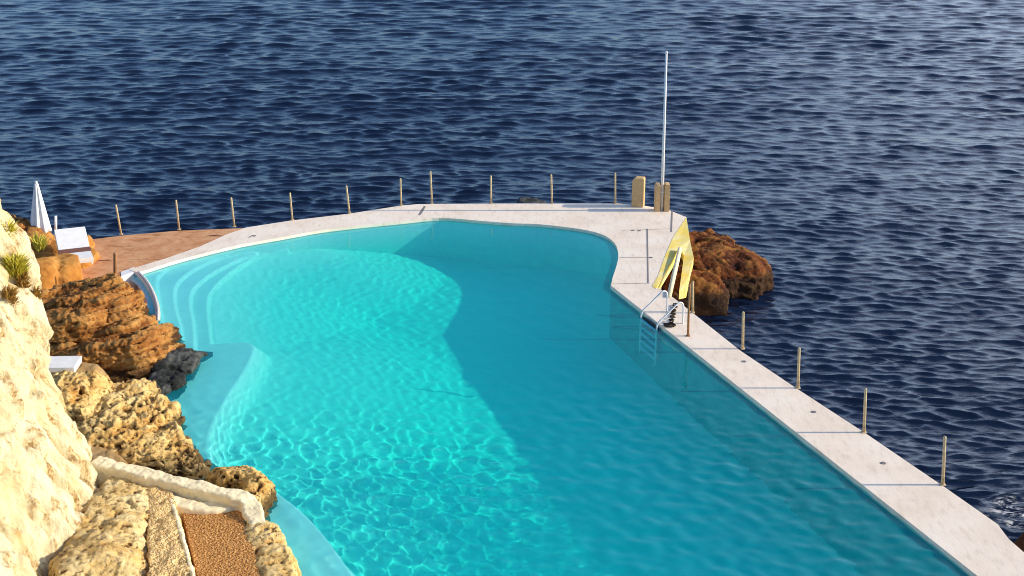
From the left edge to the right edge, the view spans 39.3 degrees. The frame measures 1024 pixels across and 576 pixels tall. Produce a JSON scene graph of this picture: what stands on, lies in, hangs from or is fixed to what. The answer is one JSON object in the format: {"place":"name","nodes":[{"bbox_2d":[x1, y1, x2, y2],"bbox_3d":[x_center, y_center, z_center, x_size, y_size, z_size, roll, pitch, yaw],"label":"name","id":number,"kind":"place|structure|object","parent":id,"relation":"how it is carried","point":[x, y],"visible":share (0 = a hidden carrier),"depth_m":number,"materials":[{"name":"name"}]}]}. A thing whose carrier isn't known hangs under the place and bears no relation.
{"place":"outdoors","nodes":[
{"label":"outdoors","id":0,"kind":"place"},
{"bbox_2d":[0,199,97,575],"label":"pale cliff","id":1,"kind":"structure","parent":0,"point":[48,485],"depth_m":29.15,"materials":[{"name":"beige stone"}]},
{"bbox_2d":[0,284,20,306],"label":"grass tuft","id":2,"kind":"object","parent":1,"relation":"on","point":[9,293],"visible":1,"depth_m":30.83,"materials":[{"name":"brown plant"}]},
{"bbox_2d":[2,219,20,238],"bbox_3d":[-11.344,-1.283,32.268,0.582,0.613,0.620,11,22,28],"label":"grass tuft","id":3,"kind":"object","parent":1,"relation":"on","point":[11,227],"visible":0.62,"depth_m":32.20,"materials":[{"name":"yellow plant"}]},
{"bbox_2d":[1,251,31,279],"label":"grass tuft","id":4,"kind":"object","parent":1,"relation":"on","point":[14,265],"visible":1,"depth_m":31.65,"materials":[{"name":"green plant"}]},
{"bbox_2d":[12,271,31,287],"bbox_3d":[-10.876,-0.148,31.767,0.440,0.524,0.400,15,25,36],"label":"grass tuft","id":5,"kind":"object","parent":1,"relation":"on","point":[21,281],"visible":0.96,"depth_m":31.71,"materials":[{"name":"brown plant"}]},
{"bbox_2d":[29,286,42,299],"bbox_3d":[-10.640,0.155,32.071,0.309,0.486,0.336,-7,21,-19],"label":"grass tuft","id":6,"kind":"object","parent":1,"relation":"on","point":[36,291],"visible":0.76,"depth_m":32.02,"materials":[{"name":"brown plant"}]},
{"bbox_2d":[58,355,191,561],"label":"rocky shore","id":7,"kind":"structure","parent":0,"point":[95,451],"depth_m":32.81,"materials":[{"name":"stone"}]},
{"bbox_2d":[50,369,112,422],"bbox_3d":[-10.793,2.845,34.996,2.158,1.499,2.486,0,20,0],"label":"craggy boulder","id":8,"kind":"object","parent":7,"relation":"on","point":[83,393],"visible":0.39,"depth_m":34.60,"materials":[{"name":"beige stone"}]},
{"bbox_2d":[48,356,81,372],"bbox_3d":[-11.780,1.785,35.649,1.900,0.670,0.800,-1,20,-2],"label":"sun lounger","id":9,"kind":"object","parent":8,"relation":"on","point":[66,363],"visible":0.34,"depth_m":35.60,"materials":[{"name":"white fabric"}]},
{"bbox_2d":[48,476,148,575],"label":"flank rock","id":10,"kind":"object","parent":7,"relation":"on","point":[108,538],"visible":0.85,"depth_m":28.13,"materials":[{"name":"beige stone"}]},
{"bbox_2d":[41,272,185,382],"bbox_3d":[-12.305,1.593,40.494,6.413,3.196,6.176,0,20,0],"label":"layered rock","id":11,"kind":"object","parent":7,"relation":"on","point":[112,328],"visible":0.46,"depth_m":38.94,"materials":[{"name":"brown stone"}]},
{"bbox_2d":[76,378,211,479],"bbox_3d":[-9.145,3.711,34.273,3.289,1.754,5.841,-11,23,-29],"label":"pitted rock","id":12,"kind":"object","parent":7,"relation":"on","point":[141,421],"visible":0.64,"depth_m":33.55,"materials":[{"name":"beige stone"}]},
{"bbox_2d":[91,456,266,575],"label":"stone stair","id":13,"kind":"object","parent":7,"relation":"on","point":[212,517],"visible":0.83,"depth_m":29.31,"materials":[{"name":"brown pebbled stone aggregate"},{"name":"cream paint"}]},
{"bbox_2d":[204,465,276,517],"bbox_3d":[-5.789,4.692,31.534,1.451,1.352,2.899,-11,22,-28],"label":"corner rock","id":14,"kind":"object","parent":7,"relation":"on","point":[259,485],"visible":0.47,"depth_m":31.52,"materials":[{"name":"beige stone"}]},
{"bbox_2d":[244,520,300,575],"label":"bank rock","id":15,"kind":"object","parent":7,"relation":"on","point":[274,555],"visible":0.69,"depth_m":28.39,"materials":[{"name":"beige stone"}]},
{"bbox_2d":[131,279,148,306],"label":"pool floor","id":16,"kind":"structure","parent":0,"point":[135,281],"depth_m":45.19,"materials":[{"name":"paint"}]},
{"bbox_2d":[136,273,159,320],"bbox_3d":[-11.135,0.780,44.317,0.318,1.231,4.478,-7,21,-20],"label":"pool rim","id":17,"kind":"object","parent":16,"relation":"on","point":[144,282],"visible":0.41,"depth_m":44.34,"materials":[{"name":"concrete"}]},
{"bbox_2d":[138,271,158,319],"bbox_3d":[-11.135,0.187,44.104,0.235,0.087,4.464,-7,21,-20],"label":"curved rail","id":18,"kind":"object","parent":17,"relation":"on","point":[145,279],"visible":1,"depth_m":43.96,"materials":[{"name":"metal"}]},
{"bbox_2d":[148,347,207,394],"bbox_3d":[-9.066,2.313,38.420,1.428,0.941,3.626,0,20,0],"label":"submerged rock","id":19,"kind":"object","parent":16,"relation":"on","point":[172,369],"visible":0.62,"depth_m":38.23,"materials":[{"name":"grey stone"}]},
{"bbox_2d":[81,228,242,278],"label":"stone terrace","id":20,"kind":"structure","parent":0,"point":[135,250],"depth_m":48.58,"materials":[{"name":"stone"}]},
{"bbox_2d":[10,214,55,249],"bbox_3d":[-16.452,-1.598,47.864,2.756,1.826,1.805,0,20,0],"label":"scrub rock","id":21,"kind":"object","parent":20,"relation":"on","point":[24,224],"visible":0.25,"depth_m":47.38,"materials":[{"name":"brown stone"}]},
{"bbox_2d":[30,181,51,232],"bbox_3d":[-15.714,-2.565,47.510,0.707,2.042,0.707,-8,21,-21],"label":"closed parasol","id":22,"kind":"object","parent":21,"relation":"on","point":[39,218],"visible":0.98,"depth_m":47.36,"materials":[{"name":"white fabric"}]},
{"bbox_2d":[36,253,82,290],"bbox_3d":[-14.475,-0.342,44.847,2.023,1.472,2.625,0,20,0],"label":"round boulder","id":23,"kind":"object","parent":20,"relation":"on","point":[59,269],"visible":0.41,"depth_m":44.26,"materials":[{"name":"brown stone"}]},
{"bbox_2d":[33,235,99,268],"bbox_3d":[-14.886,-1.049,47.775,2.562,1.062,3.094,0,20,0],"label":"rock ledge","id":24,"kind":"object","parent":20,"relation":"on","point":[51,250],"visible":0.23,"depth_m":47.09,"materials":[{"name":"brown stone"}]},
{"bbox_2d":[30,232,51,251],"bbox_3d":[-15.241,-1.512,46.280,0.795,0.688,0.817,-6,21,-17],"label":"grass tuft","id":25,"kind":"object","parent":24,"relation":"on","point":[37,245],"visible":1,"depth_m":46.26,"materials":[{"name":"green plant"}]},
{"bbox_2d":[54,216,56,229],"bbox_3d":[-15.495,-2.145,48.616,0.166,0.635,0.098,0,20,0],"label":"short pole","id":26,"kind":"object","parent":24,"relation":"on","point":[55,222],"visible":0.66,"depth_m":48.55,"materials":[{"name":"white metal"}]},
{"bbox_2d":[54,226,93,263],"bbox_3d":[-14.127,-1.317,46.180,1.020,0.710,2.000,-8,21,-21],"label":"sun lounger","id":27,"kind":"object","parent":24,"relation":"on","point":[72,240],"visible":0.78,"depth_m":46.39,"materials":[{"name":"white fabric"}]},
{"bbox_2d":[113,252,116,275],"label":"terrace post","id":28,"kind":"object","parent":20,"relation":"on","point":[115,262],"visible":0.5,"depth_m":43.77,"materials":[{"name":"brown paint"}]},
{"bbox_2d":[115,205,122,234],"bbox_3d":[-13.612,-2.369,49.583,0.177,1.082,0.115,0,20,0],"label":"guard post","id":29,"kind":"object","parent":20,"relation":"on","point":[118,219],"visible":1,"depth_m":49.58,"materials":[{"name":"beige metal"}]},
{"bbox_2d":[175,200,180,229],"bbox_3d":[-11.691,-2.563,50.107,0.123,1.090,0.115,0,20,0],"label":"guard post","id":30,"kind":"object","parent":20,"relation":"on","point":[177,215],"visible":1,"depth_m":50.10,"materials":[{"name":"beige metal"}]},
{"bbox_2d":[0,0,1023,542],"bbox_3d":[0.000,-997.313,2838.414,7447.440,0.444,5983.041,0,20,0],"label":"sea","id":31,"kind":"structure","parent":0,"point":[850,172],"depth_m":69.08,"materials":[{"name":"blue liquid"}]},
{"bbox_2d":[517,197,545,202],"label":"reef rock","id":32,"kind":"object","parent":31,"relation":"in","point":[527,200],"visible":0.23,"depth_m":58.50,"materials":[{"name":"grey stone"}]},
{"bbox_2d":[662,228,773,315],"bbox_3d":[6.658,-0.553,49.986,4.733,2.228,8.217,0,20,0],"label":"sea rock","id":33,"kind":"object","parent":31,"relation":"in","point":[725,268],"visible":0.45,"depth_m":48.18,"materials":[{"name":"brown stone"}]},
{"bbox_2d":[994,501,1023,523],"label":"sea foam","id":34,"kind":"object","parent":31,"relation":"on","point":[998,511],"visible":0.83,"depth_m":33.80,"materials":[{"name":"white"}]},
{"bbox_2d":[1014,532,1023,551],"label":"surf rock","id":35,"kind":"object","parent":31,"relation":"in","point":[1019,542],"visible":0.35,"depth_m":32.26,"materials":[{"name":"brown stone"}]},
{"bbox_2d":[132,221,969,575],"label":"pool water","id":36,"kind":"structure","parent":0,"point":[442,399],"depth_m":35.47,"materials":[{"name":"teal liquid"}]},
{"bbox_2d":[129,203,1023,575],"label":"pool deck","id":37,"kind":"structure","parent":0,"point":[965,537],"depth_m":39.36,"materials":[{"name":"concrete"}]},
{"bbox_2d":[230,197,235,226],"bbox_3d":[-9.821,-2.671,50.421,0.138,1.082,0.115,0,20,0],"label":"guard post","id":38,"kind":"object","parent":37,"relation":"on","point":[232,212],"visible":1,"depth_m":50.40,"materials":[{"name":"beige metal"}]},
{"bbox_2d":[289,193,293,219],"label":"guard post","id":39,"kind":"object","parent":37,"relation":"on","point":[291,206],"visible":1,"depth_m":51.18,"materials":[{"name":"beige metal"}]},
{"bbox_2d":[345,185,350,213],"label":"guard post","id":40,"kind":"object","parent":37,"relation":"on","point":[347,199],"visible":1,"depth_m":51.93,"materials":[{"name":"beige metal"}]},
{"bbox_2d":[399,178,402,205],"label":"guard post","id":41,"kind":"object","parent":37,"relation":"on","point":[400,193],"visible":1,"depth_m":52.92,"materials":[{"name":"beige metal"}]},
{"bbox_2d":[430,171,433,203],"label":"guard post","id":42,"kind":"object","parent":37,"relation":"on","point":[431,188],"visible":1,"depth_m":53.12,"materials":[{"name":"beige metal"}]},
{"bbox_2d":[490,175,492,203],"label":"guard post","id":43,"kind":"object","parent":37,"relation":"on","point":[491,189],"visible":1,"depth_m":53.14,"materials":[{"name":"beige metal"}]},
{"bbox_2d":[550,174,553,203],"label":"guard post","id":44,"kind":"object","parent":37,"relation":"on","point":[551,190],"visible":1,"depth_m":53.16,"materials":[{"name":"beige metal"}]},
{"bbox_2d":[614,173,616,203],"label":"guard post","id":45,"kind":"object","parent":37,"relation":"on","point":[615,188],"visible":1,"depth_m":53.13,"materials":[{"name":"beige metal"}]},
{"bbox_2d":[631,176,644,207],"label":"tan pillar","id":46,"kind":"structure","parent":37,"relation":"on","point":[638,191],"depth_m":52.71,"materials":[{"name":"beige stone"}]},
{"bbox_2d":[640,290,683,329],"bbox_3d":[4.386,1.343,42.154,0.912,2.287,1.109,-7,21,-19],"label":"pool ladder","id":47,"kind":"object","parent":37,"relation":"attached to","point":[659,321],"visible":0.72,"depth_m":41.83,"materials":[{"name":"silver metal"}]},
{"bbox_2d":[654,51,669,211],"bbox_3d":[5.486,-5.610,51.546,0.530,5.858,0.380,0,20,0],"label":"flagpole","id":48,"kind":"object","parent":37,"relation":"on","point":[662,197],"visible":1,"depth_m":52.08,"materials":[{"name":"white metal"}]},
{"bbox_2d":[663,303,677,326],"bbox_3d":[4.678,0.785,42.208,0.381,0.107,1.977,3,20,8],"label":"coiled rope","id":49,"kind":"object","parent":37,"relation":"on","point":[671,324],"visible":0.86,"depth_m":41.77,"materials":[{"name":"black"}]},
{"bbox_2d":[652,218,693,298],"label":"yellow ramp","id":50,"kind":"structure","parent":37,"relation":"on","point":[681,238],"depth_m":47.49,"materials":[{"name":"paint"}]},
{"bbox_2d":[668,247,681,297],"bbox_3d":[5.216,-0.515,45.891,0.150,0.220,4.691,4,20,10],"label":"leaning pole","id":51,"kind":"object","parent":37,"relation":"on","point":[674,272],"visible":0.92,"depth_m":45.60,"materials":[{"name":"white metal"}]},
{"bbox_2d":[686,284,690,336],"bbox_3d":[5.007,0.621,40.469,0.112,1.583,0.112,0,20,0],"label":"thin post","id":52,"kind":"object","parent":37,"relation":"on","point":[688,313],"visible":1,"depth_m":40.46,"materials":[{"name":"beige metal"}]},
{"bbox_2d":[691,281,694,312],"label":"guard post","id":53,"kind":"object","parent":37,"relation":"on","point":[692,311],"visible":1,"depth_m":42.30,"materials":[{"name":"beige metal"}]},
{"bbox_2d":[740,311,744,348],"bbox_3d":[6.406,1.170,39.639,0.143,1.110,0.118,0,20,0],"label":"guard post","id":54,"kind":"object","parent":37,"relation":"on","point":[742,345],"visible":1,"depth_m":39.62,"materials":[{"name":"beige metal"}]},
{"bbox_2d":[795,347,800,388],"bbox_3d":[7.434,2.067,37.083,0.139,1.141,0.118,0,20,0],"label":"guard post","id":55,"kind":"object","parent":37,"relation":"on","point":[798,371],"visible":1,"depth_m":37.08,"materials":[{"name":"beige metal"}]},
{"bbox_2d":[861,388,866,432],"bbox_3d":[8.526,2.954,34.556,0.151,1.172,0.118,0,20,0],"label":"guard post","id":56,"kind":"object","parent":37,"relation":"on","point":[864,410],"visible":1,"depth_m":34.54,"materials":[{"name":"beige metal"}]},
{"bbox_2d":[940,436,946,485],"bbox_3d":[9.656,3.855,31.980,0.170,1.211,0.118,0,20,0],"label":"guard post","id":57,"kind":"object","parent":37,"relation":"on","point":[942,483],"visible":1,"depth_m":31.96,"materials":[{"name":"beige metal"}]},
{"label":"side platform","id":58,"kind":"structure","parent":0,"visible":0},
{"bbox_2d":[121,267,137,289],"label":"white wall","id":59,"kind":"structure","parent":58,"relation":"on","point":[127,275],"depth_m":45.97,"materials":[{"name":"paint"}]}
]}

